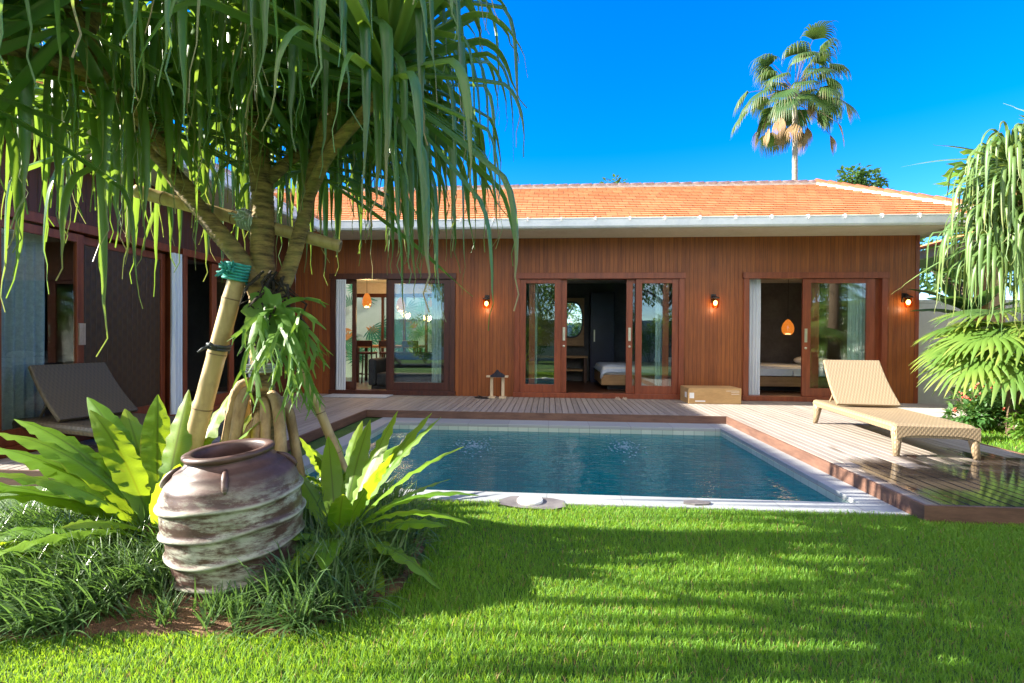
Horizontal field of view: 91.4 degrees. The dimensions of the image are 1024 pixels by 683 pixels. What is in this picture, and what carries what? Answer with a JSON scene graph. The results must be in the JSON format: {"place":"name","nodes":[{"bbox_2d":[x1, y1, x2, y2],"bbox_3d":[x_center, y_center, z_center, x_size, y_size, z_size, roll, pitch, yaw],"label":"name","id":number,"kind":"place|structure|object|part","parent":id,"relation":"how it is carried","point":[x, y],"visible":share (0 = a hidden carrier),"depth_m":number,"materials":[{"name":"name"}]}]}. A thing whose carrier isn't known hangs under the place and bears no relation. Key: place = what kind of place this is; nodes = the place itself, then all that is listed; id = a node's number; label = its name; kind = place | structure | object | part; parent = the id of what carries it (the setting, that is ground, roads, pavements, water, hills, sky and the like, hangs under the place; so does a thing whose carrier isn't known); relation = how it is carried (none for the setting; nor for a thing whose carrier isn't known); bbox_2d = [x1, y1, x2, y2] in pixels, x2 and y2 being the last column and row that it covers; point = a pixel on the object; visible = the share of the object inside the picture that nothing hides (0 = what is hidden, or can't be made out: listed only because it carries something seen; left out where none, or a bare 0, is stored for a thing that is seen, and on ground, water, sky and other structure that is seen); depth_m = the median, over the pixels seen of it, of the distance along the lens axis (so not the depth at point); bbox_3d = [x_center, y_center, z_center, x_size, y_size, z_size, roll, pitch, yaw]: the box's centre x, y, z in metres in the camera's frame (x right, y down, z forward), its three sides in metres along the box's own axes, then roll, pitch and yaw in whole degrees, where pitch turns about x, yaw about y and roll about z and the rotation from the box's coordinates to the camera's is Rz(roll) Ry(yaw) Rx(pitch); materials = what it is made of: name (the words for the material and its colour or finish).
{"place":"outdoors","nodes":[
{"label":"outdoors","id":0,"kind":"place"},
{"bbox_2d":[44,403,51,415],"bbox_3d":[-6.372,0.675,5.949,2.241,0.715,1.856,0,1,4],"label":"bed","id":1,"kind":"object","parent":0,"point":[47,412],"depth_m":5.69,"materials":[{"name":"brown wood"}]},
{"bbox_2d":[346,284,431,376],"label":"mural wall","id":2,"kind":"structure","parent":0,"point":[368,323],"depth_m":15.54,"materials":[{"name":"green paint"}]},
{"bbox_2d":[0,417,1023,682],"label":"lawn","id":3,"kind":"structure","parent":0,"point":[340,433],"depth_m":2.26,"materials":[{"name":"green plant"}]},
{"bbox_2d":[0,63,319,458],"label":"poolside wing","id":4,"kind":"structure","parent":3,"relation":"on","point":[134,355],"depth_m":6.56,"materials":[{"name":"brown wood"}]},
{"bbox_2d":[1,228,44,429],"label":"curtain","id":5,"kind":"object","parent":4,"relation":"hanging from","point":[22,332],"visible":0.78,"depth_m":5.08,"materials":[{"name":"white fabric"}]},
{"bbox_2d":[0,217,83,447],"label":"sliding door","id":6,"kind":"structure","parent":4,"relation":"in","point":[77,239],"depth_m":5.49,"materials":[{"name":"brown wood"}]},
{"bbox_2d":[73,237,164,413],"bbox_3d":[-4.800,-0.094,6.192,0.057,2.188,1.280,0,1,4],"label":"sliding door","id":7,"kind":"structure","parent":4,"relation":"in","point":[133,352],"depth_m":6.26,"materials":[{"name":"wood"}]},
{"bbox_2d":[170,253,181,414],"bbox_3d":[-4.632,-0.108,6.901,0.066,2.210,0.180,0,1,4],"label":"curtain","id":8,"kind":"object","parent":4,"relation":"hanging from","point":[175,340],"visible":0.94,"depth_m":6.86,"materials":[{"name":"fabric"}]},
{"bbox_2d":[209,263,233,404],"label":"sliding door","id":9,"kind":"structure","parent":4,"relation":"in","point":[219,399],"depth_m":7.78,"materials":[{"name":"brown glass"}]},
{"bbox_2d":[248,296,250,376],"bbox_3d":[-4.494,-0.122,8.716,0.066,2.210,0.300,0,1,4],"label":"curtain","id":10,"kind":"object","parent":4,"relation":"hanging from","point":[249,375],"visible":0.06,"depth_m":8.59,"materials":[{"name":"fabric"}]},
{"bbox_2d":[0,512,424,641],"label":"planting bed soil","id":11,"kind":"structure","parent":3,"relation":"on","point":[191,622],"depth_m":2.26,"materials":[{"name":"brown soil"}]},
{"bbox_2d":[0,497,126,563],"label":"birds nest fern","id":12,"kind":"object","parent":11,"relation":"on","point":[9,542],"visible":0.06,"depth_m":2.65,"materials":[{"name":"green plant"}]},
{"bbox_2d":[0,390,258,557],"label":"birds nest fern","id":13,"kind":"object","parent":11,"relation":"on","point":[132,462],"visible":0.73,"depth_m":3.02,"materials":[{"name":"green plant"}]},
{"bbox_2d":[187,268,244,450],"bbox_3d":[-1.964,0.390,3.176,0.533,1.727,0.133,0,1,-5],"label":"bamboo pole","id":14,"kind":"object","parent":11,"relation":"on","point":[202,406],"visible":0.53,"depth_m":3.14,"materials":[{"name":"wood"}]},
{"bbox_2d":[197,342,231,353],"bbox_3d":[-1.875,0.040,3.164,0.146,0.081,0.197,0,1,4],"label":"rubber band","id":15,"kind":"object","parent":14,"relation":"attached to","point":[214,347],"visible":0.94,"depth_m":3.13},
{"bbox_2d":[0,467,452,656],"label":"mondo grass","id":16,"kind":"structure","parent":11,"relation":"on","point":[44,576],"depth_m":2.39,"materials":[{"name":"green plant"}]},
{"bbox_2d":[153,438,305,599],"bbox_3d":[-1.468,0.924,2.643,0.697,0.768,0.690,0,1,4],"label":"clay water jar","id":17,"kind":"object","parent":11,"relation":"on","point":[219,507],"visible":0.91,"depth_m":2.40,"materials":[{"name":"ceramic"}]},
{"bbox_2d":[242,397,250,434],"bbox_3d":[-1.877,0.687,3.418,0.337,1.114,0.065,0,1,-12],"label":"bamboo pole","id":18,"kind":"object","parent":11,"relation":"on","point":[247,414],"visible":0.02,"depth_m":3.41,"materials":[{"name":"wood"}]},
{"bbox_2d":[0,0,527,476],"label":"screw pine tree","id":19,"kind":"object","parent":11,"relation":"on","point":[356,92],"visible":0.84,"depth_m":2.72,"materials":[{"name":"green plant"}]},
{"bbox_2d":[215,260,251,284],"bbox_3d":[-1.760,-0.436,3.160,0.173,0.144,0.219,0,1,4],"label":"rope tie","id":20,"kind":"object","parent":19,"relation":"attached to","point":[227,267],"visible":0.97,"depth_m":3.12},
{"bbox_2d":[133,185,341,251],"bbox_3d":[-1.838,-0.828,3.383,1.333,0.413,0.094,0,1,-6],"label":"bamboo pole","id":21,"kind":"object","parent":19,"relation":"attached to","point":[163,198],"visible":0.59,"depth_m":3.34,"materials":[{"name":"wood"}]},
{"bbox_2d":[228,208,252,230],"bbox_3d":[-1.774,-0.815,3.329,0.147,0.162,0.207,0,1,4],"label":"rope tie","id":22,"kind":"object","parent":21,"relation":"attached to","point":[243,218],"visible":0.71,"depth_m":3.29,"materials":[{"name":"green fabric"}]},
{"bbox_2d":[245,364,275,373],"bbox_3d":[-1.667,0.179,3.331,0.234,0.080,0.234,0,1,4],"label":"trunk strap","id":23,"kind":"object","parent":19,"relation":"attached to","point":[268,368],"visible":0.37,"depth_m":3.23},
{"bbox_2d":[228,286,332,420],"bbox_3d":[-1.482,0.080,3.092,0.751,0.852,0.472,1,1,26],"label":"staghorn fern","id":24,"kind":"object","parent":19,"relation":"hanging from","point":[285,322],"visible":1,"depth_m":3.09,"materials":[{"name":"green plant"}]},
{"bbox_2d":[302,369,347,471],"bbox_3d":[-1.264,0.627,3.450,0.528,1.253,0.072,0,1,-16],"label":"bamboo pole","id":25,"kind":"object","parent":11,"relation":"on","point":[324,422],"visible":0.29,"depth_m":3.42,"materials":[{"name":"wood"}]},
{"bbox_2d":[299,421,398,489],"bbox_3d":[-1.278,0.938,3.756,0.852,0.550,0.961,0,1,4],"label":"birds nest fern","id":26,"kind":"object","parent":11,"relation":"on","point":[315,456],"visible":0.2,"depth_m":3.91,"materials":[{"name":"green plant"}]},
{"bbox_2d":[289,411,478,595],"bbox_3d":[-0.829,0.862,2.837,1.260,0.818,0.998,1,1,21],"label":"birds nest fern","id":27,"kind":"object","parent":11,"relation":"on","point":[350,493],"visible":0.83,"depth_m":2.90,"materials":[{"name":"green plant"}]},
{"bbox_2d":[288,399,580,451],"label":"deck joists","id":28,"kind":"object","parent":3,"relation":"on","point":[382,417],"visible":0.14,"depth_m":8.07,"materials":[{"name":"brown wood"}]},
{"bbox_2d":[0,393,1023,506],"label":"deck","id":29,"kind":"structure","parent":28,"relation":"on","point":[929,471],"depth_m":5.90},
{"bbox_2d":[12,362,223,437],"bbox_3d":[-3.884,0.677,4.986,2.044,0.874,0.782,1,1,19],"label":"sun lounger","id":30,"kind":"object","parent":29,"relation":"on","point":[65,391],"visible":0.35,"depth_m":5.05,"materials":[{"name":"wicker"}]},
{"bbox_2d":[322,394,392,397],"bbox_3d":[-3.001,1.061,9.765,1.250,0.019,0.440,0,1,4],"label":"door mat","id":31,"kind":"object","parent":29,"relation":"on","point":[361,395],"depth_m":9.71,"materials":[{"name":"grey fabric"}]},
{"bbox_2d":[486,375,507,398],"bbox_3d":[-0.284,0.875,9.672,0.420,0.433,0.190,0,1,4],"label":"wooden stand","id":32,"kind":"object","parent":29,"relation":"on","point":[502,396],"visible":1,"depth_m":9.64,"materials":[{"name":"brown wood"}]},
{"bbox_2d":[490,370,504,376],"bbox_3d":[-0.273,0.614,9.654,0.280,0.139,0.180,0,1,4],"label":"black cloth","id":33,"kind":"object","parent":32,"relation":"on","point":[497,373],"visible":1,"depth_m":9.59,"materials":[{"name":"black fabric"}]},
{"bbox_2d":[680,385,740,403],"bbox_3d":[3.664,0.980,9.256,0.942,0.286,0.502,0,1,2],"label":"cardboard box","id":34,"kind":"object","parent":29,"relation":"on","point":[692,394],"visible":1,"depth_m":9.01,"materials":[{"name":"brown cardboard"}]},
{"bbox_2d":[813,360,980,459],"bbox_3d":[4.438,0.710,5.991,0.782,0.908,2.044,0,1,10],"label":"sun lounger","id":35,"kind":"object","parent":29,"relation":"on","point":[861,390],"visible":1,"depth_m":6.28,"materials":[{"name":"wicker"}]},
{"bbox_2d":[0,410,1023,525],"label":"deck fascia","id":36,"kind":"structure","parent":28,"relation":"attached to","point":[958,514],"depth_m":5.51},
{"bbox_2d":[302,417,911,515],"bbox_3d":[0.458,1.270,5.878,5.360,0.044,3.930,0,1,4],"label":"pool coping","id":37,"kind":"object","parent":3,"relation":"on","point":[858,500],"visible":0.67,"depth_m":4.29,"materials":[{"name":"stone"}]},
{"bbox_2d":[499,495,565,509],"bbox_3d":[0.153,1.248,3.915,0.530,0.028,0.290,0,1,4],"label":"skimmer lid","id":38,"kind":"object","parent":37,"relation":"on","point":[532,501],"visible":1,"depth_m":3.89,"materials":[{"name":"stone"}]},
{"bbox_2d":[683,500,710,505],"bbox_3d":[1.451,1.265,3.921,0.195,0.012,0.114,1,1,24],"label":"flat stone","id":39,"kind":"object","parent":37,"relation":"on","point":[694,502],"visible":1,"depth_m":3.91,"materials":[{"name":"grey stone"}]},
{"bbox_2d":[599,174,626,183],"bbox_3d":[3.434,-2.183,17.369,2.461,6.810,2.283,0,1,-30],"label":"garden tree","id":40,"kind":"object","parent":3,"relation":"on","point":[616,178],"visible":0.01,"depth_m":16.51,"materials":[{"name":"green plant"}]},
{"bbox_2d":[274,178,987,403],"bbox_3d":[-0.033,-1.184,11.301,17.401,4.810,4.835,0,1,4],"label":"villa","id":41,"kind":"object","parent":3,"relation":"on","point":[692,247],"visible":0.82,"depth_m":9.74,"materials":[{"name":"brown wood"}]},
{"bbox_2d":[336,279,345,389],"bbox_3d":[-3.462,-0.137,10.114,0.200,2.230,0.066,0,1,4],"label":"curtain","id":42,"kind":"object","parent":41,"relation":"hanging from","point":[340,334],"visible":1,"depth_m":10.11,"materials":[{"name":"fabric"}]},
{"bbox_2d":[346,280,356,388],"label":"sliding door","id":43,"kind":"structure","parent":41,"relation":"in","point":[349,384],"depth_m":10.20,"materials":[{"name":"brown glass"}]},
{"bbox_2d":[356,340,377,382],"bbox_3d":[-3.403,0.489,11.747,0.434,1.030,0.414,0,1,4],"label":"bar stool","id":44,"kind":"object","parent":41,"relation":"on","point":[366,343],"visible":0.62,"depth_m":11.56,"materials":[{"name":"brown wood"}]},
{"bbox_2d":[362,293,371,307],"bbox_3d":[-3.450,-1.178,11.887,0.220,0.740,0.220,0,1,4],"label":"pendant lamp","id":45,"kind":"object","parent":41,"relation":"hanging from","point":[366,301],"visible":0.98,"depth_m":11.82,"materials":[{"name":"orange glass"}]},
{"bbox_2d":[379,341,394,357],"bbox_3d":[-2.874,0.493,11.706,0.434,1.030,0.414,0,1,4],"label":"bar stool","id":46,"kind":"object","parent":41,"relation":"on","point":[382,343],"visible":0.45,"depth_m":11.52,"materials":[{"name":"brown wood"}]},
{"bbox_2d":[356,345,424,382],"bbox_3d":[-3.025,0.545,12.370,1.600,0.909,0.700,0,1,4],"label":"dining table","id":47,"kind":"object","parent":41,"relation":"on","point":[420,347],"visible":0.41,"depth_m":12.12,"materials":[{"name":"brown wood"}]},
{"bbox_2d":[357,283,431,356],"bbox_3d":[-2.433,-0.544,13.449,3.780,3.080,0.140,0,1,4],"label":"courtyard window","id":48,"kind":"structure","parent":41,"relation":"in","point":[375,290],"depth_m":13.45,"materials":[{"name":"paint"}]},
{"bbox_2d":[368,352,431,388],"bbox_3d":[-1.897,0.631,10.956,2.285,0.779,0.850,0,1,4],"label":"sofa","id":49,"kind":"object","parent":41,"relation":"on","point":[412,366],"visible":0.32,"depth_m":10.93,"materials":[{"name":"grey fabric"}]},
{"bbox_2d":[396,298,404,311],"bbox_3d":[-2.699,-1.135,12.131,0.220,0.820,0.220,0,1,4],"label":"pendant lamp","id":50,"kind":"object","parent":41,"relation":"hanging from","point":[399,306],"visible":0.92,"depth_m":12.05,"materials":[{"name":"white glass"}]},
{"bbox_2d":[402,341,417,351],"bbox_3d":[-2.326,0.497,11.665,0.434,1.030,0.414,0,1,4],"label":"bar stool","id":51,"kind":"object","parent":41,"relation":"on","point":[409,343],"visible":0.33,"depth_m":11.46,"materials":[{"name":"brown wood"}]},
{"bbox_2d":[386,280,443,389],"bbox_3d":[-1.922,-0.132,10.122,1.270,2.236,0.045,0,1,4],"label":"sliding door","id":52,"kind":"structure","parent":41,"relation":"in","point":[442,329],"depth_m":10.07,"materials":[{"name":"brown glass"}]},
{"bbox_2d":[387,279,449,390],"bbox_3d":[-1.871,-0.131,10.063,1.280,2.236,0.045,0,1,4],"label":"sliding door","id":53,"kind":"structure","parent":41,"relation":"in","point":[391,385],"depth_m":10.05,"materials":[{"name":"brown wood"}]},
{"bbox_2d":[432,284,441,382],"bbox_3d":[-1.466,-0.130,10.253,0.360,2.260,0.076,0,1,4],"label":"curtain","id":54,"kind":"object","parent":41,"relation":"hanging from","point":[436,334],"visible":0.4,"depth_m":10.26,"materials":[{"name":"fabric"}]},
{"bbox_2d":[483,295,489,308],"bbox_3d":[-0.500,-0.784,9.830,0.160,0.270,0.198,0,1,4],"label":"wall lamp","id":55,"kind":"object","parent":41,"relation":"attached to","point":[486,298],"visible":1,"depth_m":9.79,"materials":[{"name":"black metal"}]},
{"bbox_2d":[535,284,537,383],"bbox_3d":[0.429,-0.115,10.109,0.160,2.260,0.066,0,1,4],"label":"curtain","id":56,"kind":"object","parent":41,"relation":"hanging from","point":[536,288],"visible":0.22,"depth_m":10.09,"materials":[{"name":"fabric"}]},
{"bbox_2d":[519,279,560,392],"bbox_3d":[0.554,-0.112,9.878,0.805,2.236,0.045,0,1,4],"label":"sliding door","id":57,"kind":"structure","parent":41,"relation":"in","point":[545,388],"depth_m":9.86,"materials":[{"name":"brown wood"}]},
{"bbox_2d":[529,279,566,392],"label":"sliding door","id":58,"kind":"structure","parent":41,"relation":"in","point":[563,342],"depth_m":9.88,"materials":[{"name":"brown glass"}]},
{"bbox_2d":[537,298,583,345],"bbox_3d":[1.178,-0.505,13.001,1.370,1.240,0.207,0,1,4],"label":"mirror cabinet","id":59,"kind":"object","parent":41,"relation":"attached to","point":[546,320],"visible":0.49,"depth_m":12.93,"materials":[{"name":"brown wood"}]},
{"bbox_2d":[537,355,587,381],"bbox_3d":[1.201,0.695,12.892,1.450,0.659,0.440,0,1,4],"label":"vanity table","id":60,"kind":"object","parent":41,"relation":"on","point":[584,369],"visible":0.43,"depth_m":12.69,"materials":[{"name":"brown wood"}]},
{"bbox_2d":[589,292,614,381],"bbox_3d":[2.299,-0.106,12.812,0.600,2.279,0.420,0,1,4],"label":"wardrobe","id":61,"kind":"object","parent":41,"relation":"on","point":[601,325],"visible":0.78,"depth_m":12.62,"materials":[{"name":"black paint"}]},
{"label":"door","id":62,"kind":"part","parent":61,"relation":"part of","materials":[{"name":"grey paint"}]},
{"bbox_2d":[594,357,670,388],"bbox_3d":[2.938,0.690,11.717,1.891,0.715,1.841,0,1,4],"label":"bed","id":63,"kind":"object","parent":41,"relation":"on","point":[609,375],"visible":0.56,"depth_m":10.88,"materials":[{"name":"white fabric"}]},
{"bbox_2d":[625,279,668,393],"bbox_3d":[2.642,-0.097,9.765,0.815,2.236,0.065,0,1,4],"label":"sliding door","id":64,"kind":"structure","parent":41,"relation":"in","point":[629,388],"depth_m":9.77,"materials":[{"name":"brown wood"}]},
{"bbox_2d":[635,279,678,394],"bbox_3d":[2.808,-0.095,9.707,0.815,2.236,0.045,0,1,4],"label":"sliding door","id":65,"kind":"structure","parent":41,"relation":"in","point":[673,389],"depth_m":9.69,"materials":[{"name":"brown glass"}]},
{"bbox_2d":[655,284,661,385],"bbox_3d":[2.951,-0.096,9.917,0.220,2.260,0.066,0,1,4],"label":"curtain","id":66,"kind":"object","parent":41,"relation":"hanging from","point":[658,340],"visible":0.52,"depth_m":9.92,"materials":[{"name":"fabric"}]},
{"bbox_2d":[711,294,719,304],"bbox_3d":[3.857,-0.771,9.499,0.160,0.270,0.198,0,1,4],"label":"wall lamp","id":67,"kind":"object","parent":41,"relation":"attached to","point":[714,297],"visible":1,"depth_m":9.48,"materials":[{"name":"black metal"}]},
{"bbox_2d":[748,279,760,394],"bbox_3d":[4.708,-0.082,9.743,0.250,2.260,0.076,0,1,4],"label":"curtain","id":68,"kind":"object","parent":41,"relation":"hanging from","point":[754,333],"visible":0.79,"depth_m":9.73,"materials":[{"name":"fabric"}]},
{"bbox_2d":[781,279,793,334],"bbox_3d":[6.242,-0.815,11.303,0.260,1.320,0.260,0,1,4],"label":"pendant lamp","id":69,"kind":"object","parent":41,"relation":"hanging from","point":[787,328],"visible":1,"depth_m":11.23,"materials":[{"name":"orange glass"}]},
{"bbox_2d":[760,357,829,390],"bbox_3d":[6.198,0.713,11.662,2.141,0.715,1.856,0,1,4],"label":"bed","id":70,"kind":"object","parent":41,"relation":"on","point":[780,376],"visible":0.48,"depth_m":10.81,"materials":[{"name":"white fabric"}]},
{"bbox_2d":[801,278,874,396],"bbox_3d":[6.155,-0.069,9.442,1.300,2.236,0.065,0,1,4],"label":"sliding door","id":71,"kind":"structure","parent":41,"relation":"in","point":[806,391],"depth_m":9.46,"materials":[{"name":"brown wood"}]},
{"bbox_2d":[810,279,879,387],"bbox_3d":[6.304,-0.069,9.496,1.230,2.236,0.045,0,1,4],"label":"sliding door","id":72,"kind":"structure","parent":41,"relation":"in","point":[815,287],"depth_m":9.51,"materials":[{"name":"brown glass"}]},
{"bbox_2d":[847,284,864,359],"bbox_3d":[6.671,-0.068,9.634,0.400,2.260,0.066,0,1,4],"label":"curtain","id":73,"kind":"object","parent":41,"relation":"hanging from","point":[856,326],"visible":0.52,"depth_m":9.63,"materials":[{"name":"fabric"}]},
{"bbox_2d":[901,293,913,305],"bbox_3d":[7.308,-0.765,9.236,0.160,0.270,0.198,0,1,4],"label":"wall lamp","id":74,"kind":"object","parent":41,"relation":"attached to","point":[905,297],"visible":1,"depth_m":9.23,"materials":[{"name":"white glass"}]},
{"bbox_2d":[730,20,859,180],"bbox_3d":[10.797,-5.169,19.514,4.270,12.790,4.152,0,1,4],"label":"tall palm","id":75,"kind":"object","parent":3,"relation":"on","point":[784,112],"visible":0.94,"depth_m":18.95,"materials":[{"name":"green plant"}]},
{"bbox_2d":[833,163,891,188],"bbox_3d":[11.385,-2.270,16.941,2.454,7.102,2.400,0,1,-42],"label":"garden tree","id":76,"kind":"object","parent":3,"relation":"on","point":[859,178],"visible":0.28,"depth_m":16.22,"materials":[{"name":"green plant"}]},
{"bbox_2d":[893,103,1023,339],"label":"pale screw pine","id":77,"kind":"object","parent":3,"relation":"on","point":[998,247],"visible":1,"depth_m":5.99,"materials":[{"name":"green plant"}]},
{"bbox_2d":[909,278,1019,403],"bbox_3d":[7.879,0.051,8.654,1.704,2.477,1.397,1,1,34],"label":"banana plant","id":78,"kind":"object","parent":3,"relation":"on","point":[950,300],"visible":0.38,"depth_m":8.62,"materials":[{"name":"green plant"}]},
{"bbox_2d":[920,231,1010,394],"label":"garden pavilion","id":79,"kind":"structure","parent":3,"relation":"on","point":[923,256],"depth_m":9.40,"materials":[{"name":"beige paint"}]},
{"bbox_2d":[919,230,1012,299],"bbox_3d":[11.280,-0.989,12.892,3.517,4.611,3.475,0,1,4],"label":"garden tree","id":80,"kind":"object","parent":3,"relation":"on","point":[928,285],"visible":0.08,"depth_m":12.51,"materials":[{"name":"green plant"}]},
{"bbox_2d":[911,307,1023,436],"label":"fan palm","id":81,"kind":"object","parent":3,"relation":"on","point":[957,352],"visible":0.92,"depth_m":6.43,"materials":[{"name":"green plant"}]},
{"bbox_2d":[917,300,1023,404],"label":"garden wall","id":82,"kind":"structure","parent":3,"relation":"on","point":[926,326],"depth_m":10.18,"materials":[{"name":"white paint"}]},
{"bbox_2d":[946,380,995,411],"bbox_3d":[7.765,0.916,8.360,0.983,0.789,0.868,0,1,-33],"label":"shrub","id":83,"kind":"object","parent":3,"relation":"on","point":[969,397],"visible":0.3,"depth_m":8.38,"materials":[{"name":"green plant"}]},
{"bbox_2d":[941,387,1005,432],"bbox_3d":[6.881,0.997,7.319,1.236,0.724,0.776,0,1,-18],"label":"shrub","id":84,"kind":"object","parent":3,"relation":"on","point":[980,415],"visible":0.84,"depth_m":7.15,"materials":[{"name":"green plant"}]},
{"bbox_2d":[934,115,1023,214],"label":"garden tree","id":85,"kind":"object","parent":3,"relation":"on","point":[957,171],"visible":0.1,"depth_m":7.39,"materials":[{"name":"green plant"}]},
{"bbox_2d":[961,382,1023,423],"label":"shrub","id":86,"kind":"object","parent":3,"relation":"on","point":[999,396],"visible":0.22,"depth_m":7.33,"materials":[{"name":"green plant"}]},
{"bbox_2d":[998,400,1023,439],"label":"shrub","id":87,"kind":"object","parent":3,"relation":"on","point":[1012,418],"visible":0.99,"depth_m":6.53,"materials":[{"name":"green plant"}]},
{"bbox_2d":[43,0,1023,502],"label":"sky","id":88,"kind":"structure","parent":0,"point":[643,91],"materials":[{"name":"blue"}]},
{"bbox_2d":[897,403,1004,425],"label":"side path","id":89,"kind":"structure","parent":0,"point":[935,410],"depth_m":8.55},
{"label":"pool basin","id":90,"kind":"structure","parent":0,"visible":0},
{"bbox_2d":[307,429,833,501],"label":"pool water","id":91,"kind":"structure","parent":90,"relation":"in","point":[699,466],"depth_m":5.43,"materials":[{"name":"blue liquid"}]},
{"bbox_2d":[453,439,494,456],"bbox_3d":[-0.481,1.339,6.341,0.666,0.011,1.541,0,1,4],"label":"pool foam","id":92,"kind":"object","parent":91,"relation":"on","point":[474,443],"visible":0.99,"depth_m":6.42,"materials":[{"name":"blue liquid"}]},
{"bbox_2d":[605,435,646,461],"bbox_3d":[1.433,1.352,6.463,0.572,0.011,1.665,0,1,4],"label":"pool foam","id":93,"kind":"object","parent":91,"relation":"on","point":[625,446],"visible":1,"depth_m":6.37,"materials":[{"name":"blue liquid"}]},
{"bbox_2d":[305,425,848,502],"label":"pool waterline tiles","id":94,"kind":"object","parent":90,"relation":"attached to","point":[822,491],"visible":0.25,"depth_m":7.27,"materials":[{"name":"blue tile"}]}
]}

